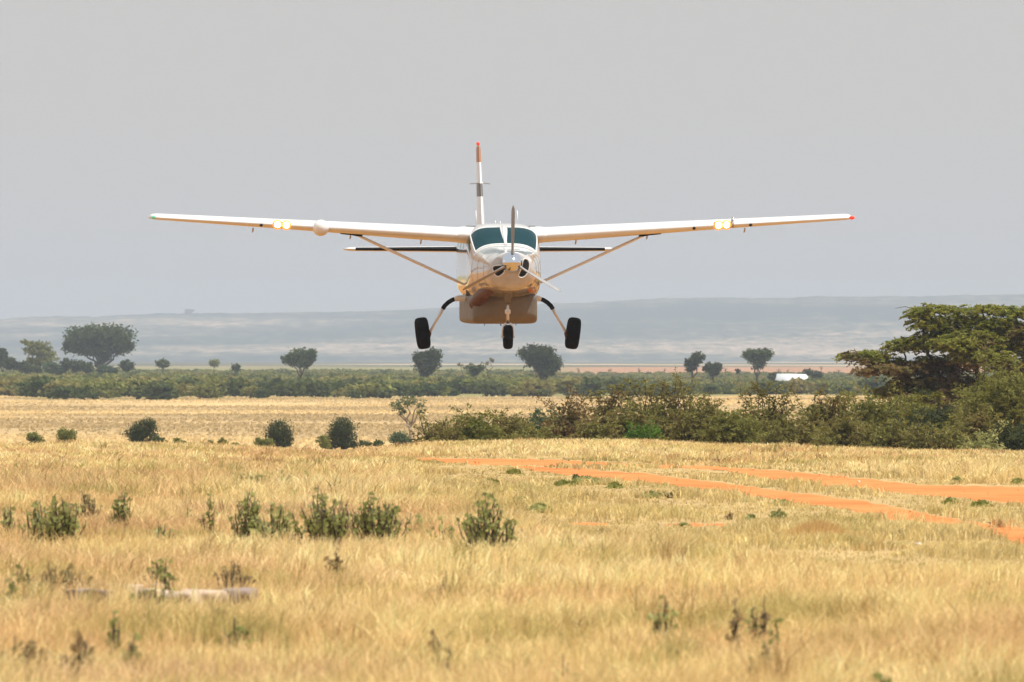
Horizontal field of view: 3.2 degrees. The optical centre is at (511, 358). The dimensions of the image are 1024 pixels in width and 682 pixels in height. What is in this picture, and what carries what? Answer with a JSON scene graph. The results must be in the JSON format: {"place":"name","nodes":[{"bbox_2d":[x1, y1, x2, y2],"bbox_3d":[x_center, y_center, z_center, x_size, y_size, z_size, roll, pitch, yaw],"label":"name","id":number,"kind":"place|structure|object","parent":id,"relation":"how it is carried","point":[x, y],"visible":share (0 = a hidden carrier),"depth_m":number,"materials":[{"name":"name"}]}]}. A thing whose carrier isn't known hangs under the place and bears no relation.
{"place":"outdoors","nodes":[
{"label":"outdoors","id":0,"kind":"place"},
{"bbox_2d":[149,142,854,348],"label":"propeller aircraft","id":1,"kind":"object","parent":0,"point":[499,280],"visible":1,"depth_m":408.77,"materials":[{"name":"white paint"}]},
{"bbox_2d":[0,294,1023,361],"bbox_3d":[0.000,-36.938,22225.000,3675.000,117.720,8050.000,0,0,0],"label":"hills","id":2,"kind":"structure","parent":0,"point":[802,329],"depth_m":22031.29,"materials":[{"name":"grey soil"}]},
{"bbox_2d":[0,362,1023,681],"bbox_3d":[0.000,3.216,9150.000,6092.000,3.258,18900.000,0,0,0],"label":"ground","id":3,"kind":"structure","parent":0,"point":[674,366],"depth_m":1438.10,"materials":[{"name":"beige plant"}]},
{"bbox_2d":[0,504,21,542],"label":"leafy shrub","id":4,"kind":"object","parent":3,"relation":"on","point":[8,521],"visible":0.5,"depth_m":161.75,"materials":[{"name":"green plant"}]},
{"bbox_2d":[3,356,29,373],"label":"dark bush","id":5,"kind":"object","parent":3,"relation":"on","point":[11,362],"visible":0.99,"depth_m":3299.55,"materials":[{"name":"green plant"}]},
{"bbox_2d":[5,564,40,595],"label":"leafy shrub","id":6,"kind":"object","parent":3,"relation":"on","point":[19,578],"visible":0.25,"depth_m":122.75,"materials":[{"name":"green plant"}]},
{"bbox_2d":[0,635,66,681],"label":"leafy shrub","id":7,"kind":"object","parent":3,"relation":"on","point":[33,642],"visible":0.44,"depth_m":94.53,"materials":[{"name":"brown plant"}]},
{"bbox_2d":[17,500,52,544],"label":"leafy shrub","id":8,"kind":"object","parent":3,"relation":"on","point":[35,519],"visible":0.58,"depth_m":159.62,"materials":[{"name":"green plant"}]},
{"bbox_2d":[15,375,60,396],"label":"scrub bush","id":9,"kind":"object","parent":3,"relation":"on","point":[34,386],"visible":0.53,"depth_m":2142.94,"materials":[{"name":"green plant"}]},
{"bbox_2d":[20,339,59,366],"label":"thin crowned tree","id":10,"kind":"object","parent":3,"relation":"on","point":[43,352],"visible":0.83,"depth_m":3499.04,"materials":[{"name":"green plant"}]},
{"bbox_2d":[40,361,66,375],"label":"dark bush","id":11,"kind":"object","parent":3,"relation":"on","point":[55,368],"visible":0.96,"depth_m":3299.57,"materials":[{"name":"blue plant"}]},
{"bbox_2d":[30,561,92,598],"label":"leafy shrub","id":12,"kind":"object","parent":3,"relation":"on","point":[67,577],"visible":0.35,"depth_m":126.89,"materials":[{"name":"brown plant"}]},
{"bbox_2d":[45,385,77,398],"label":"scrub bush","id":13,"kind":"object","parent":3,"relation":"on","point":[64,392],"visible":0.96,"depth_m":2090.00,"materials":[{"name":"green plant"}]},
{"bbox_2d":[37,494,87,548],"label":"leafy shrub","id":14,"kind":"object","parent":3,"relation":"on","point":[68,525],"visible":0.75,"depth_m":157.72,"materials":[{"name":"green plant"}]},
{"bbox_2d":[55,427,76,441],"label":"round bush","id":15,"kind":"object","parent":3,"relation":"on","point":[64,434],"visible":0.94,"depth_m":934.86,"materials":[{"name":"green plant"}]},
{"bbox_2d":[59,357,81,372],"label":"dark bush","id":16,"kind":"object","parent":3,"relation":"on","point":[67,363],"visible":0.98,"depth_m":3299.53,"materials":[{"name":"green plant"}]},
{"bbox_2d":[55,629,97,681],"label":"leafy shrub","id":17,"kind":"object","parent":3,"relation":"on","point":[74,648],"visible":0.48,"depth_m":93.03,"materials":[{"name":"brown plant"}]},
{"bbox_2d":[77,359,94,373],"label":"dark bush","id":18,"kind":"object","parent":3,"relation":"on","point":[85,367],"visible":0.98,"depth_m":3299.53,"materials":[{"name":"green plant"}]},
{"bbox_2d":[70,490,102,520],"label":"leafy shrub","id":19,"kind":"object","parent":3,"relation":"on","point":[91,507],"visible":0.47,"depth_m":179.20,"materials":[{"name":"brown plant"}]},
{"bbox_2d":[66,588,112,605],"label":"stone","id":20,"kind":"object","parent":3,"relation":"on","point":[86,590],"visible":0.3,"depth_m":122.56,"materials":[{"name":"grey stone"}]},
{"bbox_2d":[60,321,138,367],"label":"umbrella tree","id":21,"kind":"object","parent":3,"relation":"on","point":[103,343],"visible":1,"depth_m":3598.85,"materials":[{"name":"green plant"}]},
{"bbox_2d":[81,379,128,397],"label":"scrub bush","id":22,"kind":"object","parent":3,"relation":"on","point":[106,384],"visible":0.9,"depth_m":2134.66,"materials":[{"name":"green plant"}]},
{"bbox_2d":[105,610,126,656],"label":"leafy shrub","id":23,"kind":"object","parent":3,"relation":"on","point":[112,624],"visible":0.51,"depth_m":99.47,"materials":[{"name":"green plant"}]},
{"bbox_2d":[106,492,132,526],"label":"leafy shrub","id":24,"kind":"object","parent":3,"relation":"on","point":[118,508],"visible":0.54,"depth_m":168.61,"materials":[{"name":"green plant"}]},
{"bbox_2d":[119,632,140,679],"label":"leafy shrub","id":25,"kind":"object","parent":3,"relation":"on","point":[133,646],"visible":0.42,"depth_m":93.86,"materials":[{"name":"green plant"}]},
{"bbox_2d":[122,377,151,396],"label":"scrub bush","id":26,"kind":"object","parent":3,"relation":"on","point":[133,383],"visible":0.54,"depth_m":2148.32,"materials":[{"name":"green plant"}]},
{"bbox_2d":[122,416,158,443],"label":"round bush","id":27,"kind":"object","parent":3,"relation":"on","point":[140,431],"visible":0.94,"depth_m":934.81,"materials":[{"name":"green plant"}]},
{"bbox_2d":[129,581,176,609],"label":"leafy shrub","id":28,"kind":"object","parent":3,"relation":"on","point":[152,590],"visible":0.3,"depth_m":119.66,"materials":[{"name":"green plant"}]},
{"bbox_2d":[131,380,183,399],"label":"scrub bush","id":29,"kind":"object","parent":3,"relation":"on","point":[160,390],"visible":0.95,"depth_m":2058.14,"materials":[{"name":"green plant"}]},
{"bbox_2d":[138,559,178,587],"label":"leafy shrub","id":30,"kind":"object","parent":3,"relation":"on","point":[158,570],"visible":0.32,"depth_m":129.36,"materials":[{"name":"green plant"}]},
{"bbox_2d":[159,555,176,590],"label":"leafy shrub","id":31,"kind":"object","parent":3,"relation":"on","point":[166,582],"visible":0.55,"depth_m":124.05,"materials":[{"name":"green plant"}]},
{"bbox_2d":[169,589,227,609],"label":"stone","id":32,"kind":"object","parent":3,"relation":"on","point":[187,593],"visible":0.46,"depth_m":122.48,"materials":[{"name":"grey stone"}]},
{"bbox_2d":[191,382,220,398],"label":"scrub bush","id":33,"kind":"object","parent":3,"relation":"on","point":[204,391],"visible":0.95,"depth_m":2115.48,"materials":[{"name":"green plant"}]},
{"bbox_2d":[198,493,217,535],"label":"leafy shrub","id":34,"kind":"object","parent":3,"relation":"on","point":[210,522],"visible":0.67,"depth_m":164.24,"materials":[{"name":"green plant"}]},
{"bbox_2d":[204,374,234,396],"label":"scrub bush","id":35,"kind":"object","parent":3,"relation":"on","point":[218,379],"visible":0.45,"depth_m":2185.35,"materials":[{"name":"green plant"}]},
{"bbox_2d":[213,559,255,588],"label":"leafy shrub","id":36,"kind":"object","parent":3,"relation":"on","point":[237,571],"visible":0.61,"depth_m":128.93,"materials":[{"name":"brown plant"}]},
{"bbox_2d":[216,617,257,652],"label":"leafy shrub","id":37,"kind":"object","parent":3,"relation":"on","point":[238,628],"visible":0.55,"depth_m":102.98,"materials":[{"name":"green plant"}]},
{"bbox_2d":[221,587,257,607],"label":"stone","id":38,"kind":"object","parent":3,"relation":"on","point":[244,590],"visible":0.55,"depth_m":123.70,"materials":[{"name":"grey stone"}]},
{"bbox_2d":[222,376,257,396],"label":"scrub bush","id":39,"kind":"object","parent":3,"relation":"on","point":[235,386],"visible":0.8,"depth_m":2168.29,"materials":[{"name":"green plant"}]},
{"bbox_2d":[228,488,261,544],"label":"leafy shrub","id":40,"kind":"object","parent":3,"relation":"on","point":[252,513],"visible":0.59,"depth_m":159.84,"materials":[{"name":"green plant"}]},
{"bbox_2d":[261,418,294,447],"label":"round bush","id":41,"kind":"object","parent":3,"relation":"on","point":[282,436],"visible":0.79,"depth_m":934.77,"materials":[{"name":"green plant"}]},
{"bbox_2d":[251,502,306,546],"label":"leafy shrub","id":42,"kind":"object","parent":3,"relation":"on","point":[262,526],"visible":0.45,"depth_m":157.07,"materials":[{"name":"green plant"}]},
{"bbox_2d":[269,381,307,396],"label":"scrub bush","id":43,"kind":"object","parent":3,"relation":"on","point":[286,389],"visible":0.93,"depth_m":2163.33,"materials":[{"name":"green plant"}]},
{"bbox_2d":[280,347,317,376],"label":"broad tree","id":44,"kind":"object","parent":3,"relation":"on","point":[300,358],"visible":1,"depth_m":2999.34,"materials":[{"name":"green plant"}]},
{"bbox_2d":[300,377,330,397],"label":"scrub bush","id":45,"kind":"object","parent":3,"relation":"on","point":[315,387],"visible":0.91,"depth_m":2156.78,"materials":[{"name":"green plant"}]},
{"bbox_2d":[290,486,349,544],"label":"leafy shrub","id":46,"kind":"object","parent":3,"relation":"on","point":[320,521],"visible":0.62,"depth_m":154.99,"materials":[{"name":"green plant"}]},
{"bbox_2d":[324,546,346,578],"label":"leafy shrub","id":47,"kind":"object","parent":3,"relation":"on","point":[335,560],"visible":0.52,"depth_m":137.86,"materials":[{"name":"brown plant"}]},
{"bbox_2d":[325,414,359,449],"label":"round bush","id":48,"kind":"object","parent":3,"relation":"on","point":[339,436],"visible":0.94,"depth_m":934.74,"materials":[{"name":"green plant"}]},
{"bbox_2d":[341,381,397,397],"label":"scrub bush","id":49,"kind":"object","parent":3,"relation":"on","point":[369,388],"visible":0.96,"depth_m":2141.18,"materials":[{"name":"green plant"}]},
{"bbox_2d":[349,492,411,543],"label":"leafy shrub","id":50,"kind":"object","parent":3,"relation":"on","point":[365,522],"visible":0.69,"depth_m":158.99,"materials":[{"name":"green plant"}]},
{"bbox_2d":[387,430,413,445],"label":"bush","id":51,"kind":"object","parent":3,"relation":"on","point":[399,437],"visible":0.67,"depth_m":959.80,"materials":[{"name":"green plant"}]},
{"bbox_2d":[389,394,426,440],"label":"bare stemmed tree","id":52,"kind":"object","parent":3,"relation":"on","point":[404,411],"visible":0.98,"depth_m":999.95,"materials":[{"name":"green plant"}]},
{"bbox_2d":[410,346,443,377],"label":"funnel tree","id":53,"kind":"object","parent":3,"relation":"on","point":[426,363],"visible":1,"depth_m":2599.37,"materials":[{"name":"green plant"}]},
{"bbox_2d":[409,381,447,396],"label":"scrub bush","id":54,"kind":"object","parent":3,"relation":"on","point":[435,389],"visible":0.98,"depth_m":2196.10,"materials":[{"name":"green plant"}]},
{"bbox_2d":[405,409,453,442],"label":"thorn bush","id":55,"kind":"object","parent":3,"relation":"on","point":[428,436],"visible":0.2,"depth_m":479.95,"materials":[{"name":"green plant"}]},
{"bbox_2d":[427,414,469,441],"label":"thorn bush","id":56,"kind":"object","parent":3,"relation":"on","point":[455,434],"visible":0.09,"depth_m":477.94,"materials":[{"name":"green plant"}]},
{"bbox_2d":[0,396,902,450],"bbox_3d":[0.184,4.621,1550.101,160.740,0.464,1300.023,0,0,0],"label":"field grass","id":57,"kind":"structure","parent":3,"relation":"on","point":[31,410],"depth_m":1505.10,"materials":[{"name":"beige plant"}]},
{"bbox_2d":[438,377,480,393],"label":"scrub bush","id":58,"kind":"object","parent":3,"relation":"on","point":[455,384],"visible":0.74,"depth_m":2340.54,"materials":[{"name":"green plant"}]},
{"bbox_2d":[438,403,505,440],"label":"thorn bush","id":59,"kind":"object","parent":3,"relation":"on","point":[478,429],"visible":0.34,"depth_m":479.87,"materials":[{"name":"green plant"}]},
{"bbox_2d":[454,492,518,561],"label":"leafy shrub","id":60,"kind":"object","parent":3,"relation":"on","point":[486,527],"visible":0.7,"depth_m":151.50,"materials":[{"name":"green plant"}]},
{"bbox_2d":[474,379,509,395],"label":"scrub bush","id":61,"kind":"object","parent":3,"relation":"on","point":[490,387],"visible":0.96,"depth_m":2235.16,"materials":[{"name":"green plant"}]},
{"bbox_2d":[0,367,1023,398],"bbox_3d":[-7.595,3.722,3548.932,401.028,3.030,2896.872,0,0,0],"label":"scrub belt","id":62,"kind":"object","parent":3,"relation":"on","point":[261,377],"visible":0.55,"depth_m":2997.91,"materials":[{"name":"green plant"}]},
{"bbox_2d":[484,407,539,439],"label":"thorn bush","id":63,"kind":"object","parent":3,"relation":"on","point":[511,425],"visible":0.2,"depth_m":481.84,"materials":[{"name":"green plant"}]},
{"bbox_2d":[515,377,556,396],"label":"scrub bush","id":64,"kind":"object","parent":3,"relation":"on","point":[532,386],"visible":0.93,"depth_m":2223.10,"materials":[{"name":"green plant"}]},
{"bbox_2d":[502,412,571,439],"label":"thorn bush","id":65,"kind":"object","parent":3,"relation":"on","point":[534,431],"visible":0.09,"depth_m":469.99,"materials":[{"name":"green plant"}]},
{"bbox_2d":[515,342,564,379],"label":"leaning tree","id":66,"kind":"object","parent":3,"relation":"on","point":[539,358],"visible":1,"depth_m":2599.23,"materials":[{"name":"green plant"}]},
{"bbox_2d":[517,407,572,434],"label":"thorn bush","id":67,"kind":"object","parent":3,"relation":"on","point":[539,419],"visible":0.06,"depth_m":560.09,"materials":[{"name":"green plant"}]},
{"bbox_2d":[553,374,584,395],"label":"scrub bush","id":68,"kind":"object","parent":3,"relation":"on","point":[568,379],"visible":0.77,"depth_m":2261.15,"materials":[{"name":"green plant"}]},
{"bbox_2d":[532,385,628,439],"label":"thorn bush","id":69,"kind":"object","parent":3,"relation":"on","point":[570,417],"visible":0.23,"depth_m":484.89,"materials":[{"name":"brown plant"}]},
{"bbox_2d":[570,378,608,395],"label":"scrub bush","id":70,"kind":"object","parent":3,"relation":"on","point":[593,385],"visible":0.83,"depth_m":2240.90,"materials":[{"name":"green plant"}]},
{"bbox_2d":[569,416,624,439],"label":"thorn bush","id":71,"kind":"object","parent":3,"relation":"on","point":[600,432],"visible":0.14,"depth_m":471.91,"materials":[{"name":"green plant"}]},
{"bbox_2d":[580,376,671,438],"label":"thorn bush","id":72,"kind":"object","parent":3,"relation":"on","point":[642,418],"visible":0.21,"depth_m":489.89,"materials":[{"name":"green plant"}]},
{"bbox_2d":[614,420,665,439],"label":"green bush","id":73,"kind":"object","parent":3,"relation":"on","point":[639,433],"visible":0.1,"depth_m":449.88,"materials":[{"name":"green plant"}]},
{"bbox_2d":[619,367,700,440],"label":"thorn bush","id":74,"kind":"object","parent":3,"relation":"on","point":[659,411],"visible":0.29,"depth_m":491.92,"materials":[{"name":"green plant"}]},
{"bbox_2d":[646,595,678,648],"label":"leafy shrub","id":75,"kind":"object","parent":3,"relation":"on","point":[657,620],"visible":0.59,"depth_m":106.22,"materials":[{"name":"green plant"}]},
{"bbox_2d":[684,350,705,381],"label":"cleft tree","id":76,"kind":"object","parent":3,"relation":"on","point":[693,361],"visible":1,"depth_m":2699.62,"materials":[{"name":"green plant"}]},
{"bbox_2d":[662,372,728,443],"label":"thorn bush","id":77,"kind":"object","parent":3,"relation":"on","point":[686,431],"visible":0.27,"depth_m":483.73,"materials":[{"name":"green plant"}]},
{"bbox_2d":[702,361,723,382],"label":"squat tree","id":78,"kind":"object","parent":3,"relation":"on","point":[714,369],"visible":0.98,"depth_m":2699.67,"materials":[{"name":"green plant"}]},
{"bbox_2d":[670,405,771,444],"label":"thorn bush","id":79,"kind":"object","parent":3,"relation":"on","point":[732,427],"visible":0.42,"depth_m":477.73,"materials":[{"name":"green plant"}]},
{"bbox_2d":[725,598,743,653],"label":"leafy shrub","id":80,"kind":"object","parent":3,"relation":"on","point":[734,623],"visible":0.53,"depth_m":98.14,"materials":[{"name":"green plant"}]},
{"bbox_2d":[740,347,775,380],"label":"heart tree","id":81,"kind":"object","parent":3,"relation":"on","point":[757,358],"visible":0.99,"depth_m":2899.43,"materials":[{"name":"green plant"}]},
{"bbox_2d":[750,594,771,641],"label":"leafy shrub","id":82,"kind":"object","parent":3,"relation":"on","point":[764,618],"visible":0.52,"depth_m":104.79,"materials":[{"name":"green plant"}]},
{"bbox_2d":[733,380,799,441],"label":"thorn bush","id":83,"kind":"object","parent":3,"relation":"on","point":[769,417],"visible":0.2,"depth_m":487.94,"materials":[{"name":"green plant"}]},
{"bbox_2d":[751,377,789,393],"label":"scrub bush","id":84,"kind":"object","parent":3,"relation":"on","point":[776,384],"visible":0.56,"depth_m":2361.58,"materials":[{"name":"green plant"}]},
{"bbox_2d":[756,406,824,445],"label":"thorn bush","id":85,"kind":"object","parent":3,"relation":"on","point":[801,434],"visible":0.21,"depth_m":475.82,"materials":[{"name":"green plant"}]},
{"bbox_2d":[775,374,807,381],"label":"building","id":86,"kind":"structure","parent":3,"relation":"on","point":[784,377],"depth_m":2901.79,"materials":[{"name":"white"}]},
{"bbox_2d":[782,377,816,393],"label":"scrub bush","id":87,"kind":"object","parent":3,"relation":"on","point":[801,386],"visible":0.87,"depth_m":2367.46,"materials":[{"name":"green plant"}]},
{"bbox_2d":[771,518,856,535],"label":"golden tussock","id":88,"kind":"object","parent":3,"relation":"on","point":[815,526],"visible":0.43,"depth_m":172.28,"materials":[{"name":"yellow plant"}]},
{"bbox_2d":[807,378,836,393],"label":"scrub bush","id":89,"kind":"object","parent":3,"relation":"on","point":[830,386],"visible":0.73,"depth_m":2382.58,"materials":[{"name":"green plant"}]},
{"bbox_2d":[786,383,862,434],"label":"thorn bush","id":90,"kind":"object","parent":3,"relation":"on","point":[818,412],"visible":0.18,"depth_m":485.94,"materials":[{"name":"green plant"}]},
{"bbox_2d":[808,406,873,447],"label":"thorn bush","id":91,"kind":"object","parent":3,"relation":"on","point":[843,432],"visible":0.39,"depth_m":469.81,"materials":[{"name":"green plant"}]},
{"bbox_2d":[857,376,885,393],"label":"scrub bush","id":92,"kind":"object","parent":3,"relation":"on","point":[871,382],"visible":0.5,"depth_m":2343.31,"materials":[{"name":"green plant"}]},
{"bbox_2d":[832,380,911,442],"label":"thorn bush","id":93,"kind":"object","parent":3,"relation":"on","point":[872,407],"visible":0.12,"depth_m":491.80,"materials":[{"name":"green plant"}]},
{"bbox_2d":[842,418,916,448],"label":"thorn bush","id":94,"kind":"object","parent":3,"relation":"on","point":[893,436],"visible":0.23,"depth_m":467.77,"materials":[{"name":"green plant"}]},
{"bbox_2d":[852,381,950,429],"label":"thorn bush","id":95,"kind":"object","parent":3,"relation":"on","point":[914,406],"visible":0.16,"depth_m":495.66,"materials":[{"name":"green plant"}]},
{"bbox_2d":[882,387,965,442],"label":"thorn bush","id":96,"kind":"object","parent":3,"relation":"on","point":[937,418],"visible":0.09,"depth_m":487.72,"materials":[{"name":"green plant"}]},
{"bbox_2d":[831,302,1023,417],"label":"acacia tree","id":97,"kind":"object","parent":3,"relation":"on","point":[1006,336],"visible":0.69,"depth_m":599.45,"materials":[{"name":"green plant"}]},
{"bbox_2d":[900,413,974,449],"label":"thorn bush","id":98,"kind":"object","parent":3,"relation":"on","point":[938,441],"visible":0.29,"depth_m":465.72,"materials":[{"name":"green plant"}]},
{"bbox_2d":[943,402,1015,442],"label":"thorn bush","id":99,"kind":"object","parent":3,"relation":"on","point":[982,422],"visible":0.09,"depth_m":473.73,"materials":[{"name":"green plant"}]},
{"bbox_2d":[941,330,1023,430],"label":"feathery bush","id":100,"kind":"object","parent":3,"relation":"on","point":[1009,400],"visible":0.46,"depth_m":479.55,"materials":[{"name":"green plant"}]},
{"bbox_2d":[955,419,1013,451],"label":"thorn bush","id":101,"kind":"object","parent":3,"relation":"on","point":[979,444],"visible":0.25,"depth_m":451.91,"materials":[{"name":"green plant"}]},
{"bbox_2d":[972,414,1023,451],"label":"thorn bush","id":102,"kind":"object","parent":3,"relation":"on","point":[1012,439],"visible":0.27,"depth_m":461.70,"materials":[{"name":"green plant"}]},
{"bbox_2d":[0,0,1023,318],"label":"sky","id":103,"kind":"structure","parent":0,"point":[904,119],"materials":[{"name":"grey"}]},
{"bbox_2d":[416,458,1023,502],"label":"dirt track","id":104,"kind":"structure","parent":0,"point":[998,493],"depth_m":244.05,"materials":[{"name":"orange soil"}]},
{"bbox_2d":[512,465,1023,544],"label":"dirt track","id":105,"kind":"structure","parent":0,"point":[863,506],"depth_m":222.28,"materials":[{"name":"orange soil"}]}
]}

